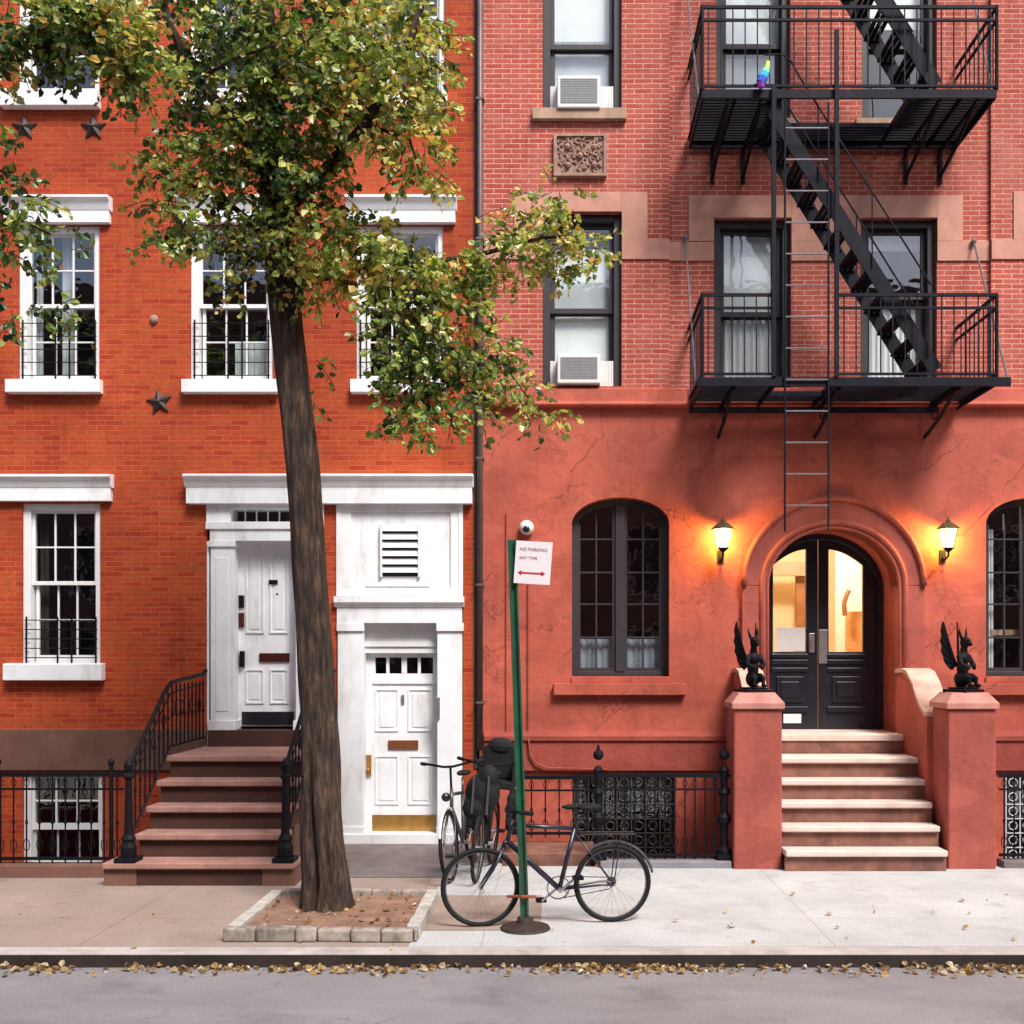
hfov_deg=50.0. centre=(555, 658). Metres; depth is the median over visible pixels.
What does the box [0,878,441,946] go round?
sidewalk
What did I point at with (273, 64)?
street tree
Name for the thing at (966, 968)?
leaf litter
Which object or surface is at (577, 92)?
air conditioner
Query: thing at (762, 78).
rainbow flag
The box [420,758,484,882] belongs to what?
bicycle
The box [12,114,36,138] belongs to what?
star anchor plate
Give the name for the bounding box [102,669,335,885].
brownstone stoop
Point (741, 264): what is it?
window
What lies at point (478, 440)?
downspout
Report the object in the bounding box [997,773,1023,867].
iron fence
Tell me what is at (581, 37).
window
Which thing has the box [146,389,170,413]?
star anchor plate
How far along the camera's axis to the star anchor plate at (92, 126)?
12.47 m
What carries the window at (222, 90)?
in the row house
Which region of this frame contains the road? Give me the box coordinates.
[0,968,1023,1023]
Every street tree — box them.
[0,0,196,347]
[109,0,623,912]
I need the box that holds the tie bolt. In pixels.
[150,315,158,323]
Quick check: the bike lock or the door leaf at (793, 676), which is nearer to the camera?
the bike lock
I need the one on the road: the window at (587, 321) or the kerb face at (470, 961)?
the kerb face at (470, 961)
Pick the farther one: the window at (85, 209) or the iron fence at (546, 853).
the window at (85, 209)
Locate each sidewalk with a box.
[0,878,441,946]
[408,863,1023,946]
[423,895,541,929]
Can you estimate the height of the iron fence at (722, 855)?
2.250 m
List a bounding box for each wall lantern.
[711,516,734,561]
[936,516,959,561]
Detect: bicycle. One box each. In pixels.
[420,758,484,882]
[440,799,653,926]
[457,737,516,883]
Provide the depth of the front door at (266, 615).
12.67 m
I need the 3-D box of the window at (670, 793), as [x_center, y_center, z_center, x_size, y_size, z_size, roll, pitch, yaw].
[0.779,1.825,12.592,1.154,0.995,0.216,0,0,0]
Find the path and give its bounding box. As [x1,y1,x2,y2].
[344,843,501,876]
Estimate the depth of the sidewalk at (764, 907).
9.21 m
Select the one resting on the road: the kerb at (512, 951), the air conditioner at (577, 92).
the kerb at (512, 951)
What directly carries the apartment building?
on the ground
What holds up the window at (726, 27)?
in the apartment building
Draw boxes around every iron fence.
[0,759,123,877]
[502,775,594,865]
[590,743,731,867]
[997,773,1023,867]
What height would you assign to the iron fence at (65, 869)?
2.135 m
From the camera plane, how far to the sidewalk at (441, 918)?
9.12 m
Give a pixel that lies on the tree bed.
(247, 925)
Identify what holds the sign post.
on the sidewalk at (441, 918)
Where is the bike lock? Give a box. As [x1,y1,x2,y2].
[507,895,536,897]
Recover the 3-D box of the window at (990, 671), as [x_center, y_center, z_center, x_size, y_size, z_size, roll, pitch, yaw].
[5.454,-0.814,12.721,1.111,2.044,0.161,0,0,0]
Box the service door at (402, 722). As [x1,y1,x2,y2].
[366,653,436,830]
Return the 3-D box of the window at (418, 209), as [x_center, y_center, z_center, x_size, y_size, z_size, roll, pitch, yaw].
[-1.754,-4.126,12.528,1.258,2.236,0.345,0,0,0]
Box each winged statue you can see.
[734,622,772,692]
[940,622,983,692]
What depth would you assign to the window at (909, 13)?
12.65 m
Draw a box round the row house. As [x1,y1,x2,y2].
[0,0,478,877]
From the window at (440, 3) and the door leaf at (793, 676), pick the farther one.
the door leaf at (793, 676)
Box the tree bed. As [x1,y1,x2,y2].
[223,888,437,941]
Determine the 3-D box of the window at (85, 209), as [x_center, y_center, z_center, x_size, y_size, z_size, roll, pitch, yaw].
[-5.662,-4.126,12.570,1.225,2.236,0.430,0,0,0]
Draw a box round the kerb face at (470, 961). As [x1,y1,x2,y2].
[0,955,1023,967]
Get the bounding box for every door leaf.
[769,540,817,728]
[818,540,881,728]
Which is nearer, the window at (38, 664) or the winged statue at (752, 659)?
the winged statue at (752, 659)
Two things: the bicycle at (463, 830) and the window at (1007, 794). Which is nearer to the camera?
the bicycle at (463, 830)
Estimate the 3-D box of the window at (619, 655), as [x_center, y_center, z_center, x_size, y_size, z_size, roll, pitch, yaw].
[0.738,-0.814,12.718,1.111,2.044,0.156,0,0,0]
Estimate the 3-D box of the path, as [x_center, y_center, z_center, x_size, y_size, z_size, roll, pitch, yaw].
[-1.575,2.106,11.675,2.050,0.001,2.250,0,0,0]
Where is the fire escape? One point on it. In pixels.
(925, 117)
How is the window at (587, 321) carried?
in the apartment building
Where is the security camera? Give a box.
[519,520,533,534]
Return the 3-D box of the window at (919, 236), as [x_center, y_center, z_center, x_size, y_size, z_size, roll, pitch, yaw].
[3.921,-4.058,12.723,0.875,1.950,0.207,0,0,0]
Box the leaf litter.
[0,890,1023,978]
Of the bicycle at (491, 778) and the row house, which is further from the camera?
the row house
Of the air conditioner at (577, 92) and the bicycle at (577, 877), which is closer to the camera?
the bicycle at (577, 877)
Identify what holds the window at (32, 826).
in the row house
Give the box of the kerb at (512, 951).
[0,947,1023,954]
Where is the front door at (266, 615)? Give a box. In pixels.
[238,543,295,725]
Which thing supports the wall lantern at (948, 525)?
attached to the apartment building
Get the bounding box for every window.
[0,0,100,109]
[0,194,112,393]
[0,474,113,679]
[24,777,101,861]
[174,194,277,393]
[181,0,255,108]
[344,194,456,393]
[352,0,447,109]
[532,0,625,120]
[543,215,620,385]
[572,499,667,675]
[574,778,673,861]
[714,221,789,387]
[716,0,798,122]
[855,0,934,122]
[860,221,934,376]
[986,500,1023,675]
[1005,778,1022,857]
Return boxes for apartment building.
[479,0,1023,865]
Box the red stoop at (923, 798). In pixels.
[724,668,999,870]
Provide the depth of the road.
7.15 m
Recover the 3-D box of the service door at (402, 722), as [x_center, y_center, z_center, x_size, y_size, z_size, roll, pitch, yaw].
[-1.791,0.986,12.688,0.838,2.091,0.115,0,0,0]
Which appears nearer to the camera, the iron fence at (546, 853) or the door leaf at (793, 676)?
the iron fence at (546, 853)
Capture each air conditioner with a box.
[550,76,612,108]
[550,354,612,385]
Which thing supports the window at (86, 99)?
in the row house
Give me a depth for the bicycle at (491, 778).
10.55 m
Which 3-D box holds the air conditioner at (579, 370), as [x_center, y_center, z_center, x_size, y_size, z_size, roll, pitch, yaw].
[0.279,-3.274,12.596,0.756,0.331,0.408,0,0,0]
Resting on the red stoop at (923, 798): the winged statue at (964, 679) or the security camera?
the winged statue at (964, 679)
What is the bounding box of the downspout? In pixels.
[474,0,483,767]
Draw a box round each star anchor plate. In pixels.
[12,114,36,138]
[81,115,105,137]
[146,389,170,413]
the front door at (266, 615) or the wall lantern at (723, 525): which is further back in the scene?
the front door at (266, 615)
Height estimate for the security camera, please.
0.170 m
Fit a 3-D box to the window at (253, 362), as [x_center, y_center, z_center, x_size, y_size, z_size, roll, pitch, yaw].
[-3.692,-4.126,12.570,1.217,2.236,0.431,0,0,0]
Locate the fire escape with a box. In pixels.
[682,0,1010,531]
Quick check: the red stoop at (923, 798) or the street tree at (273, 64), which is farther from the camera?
the red stoop at (923, 798)
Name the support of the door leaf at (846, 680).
in the apartment building
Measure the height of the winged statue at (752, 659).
0.723 m
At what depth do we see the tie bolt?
12.47 m
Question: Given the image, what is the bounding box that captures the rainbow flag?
[756,61,769,88]
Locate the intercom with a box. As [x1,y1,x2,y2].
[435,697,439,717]
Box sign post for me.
[500,539,552,934]

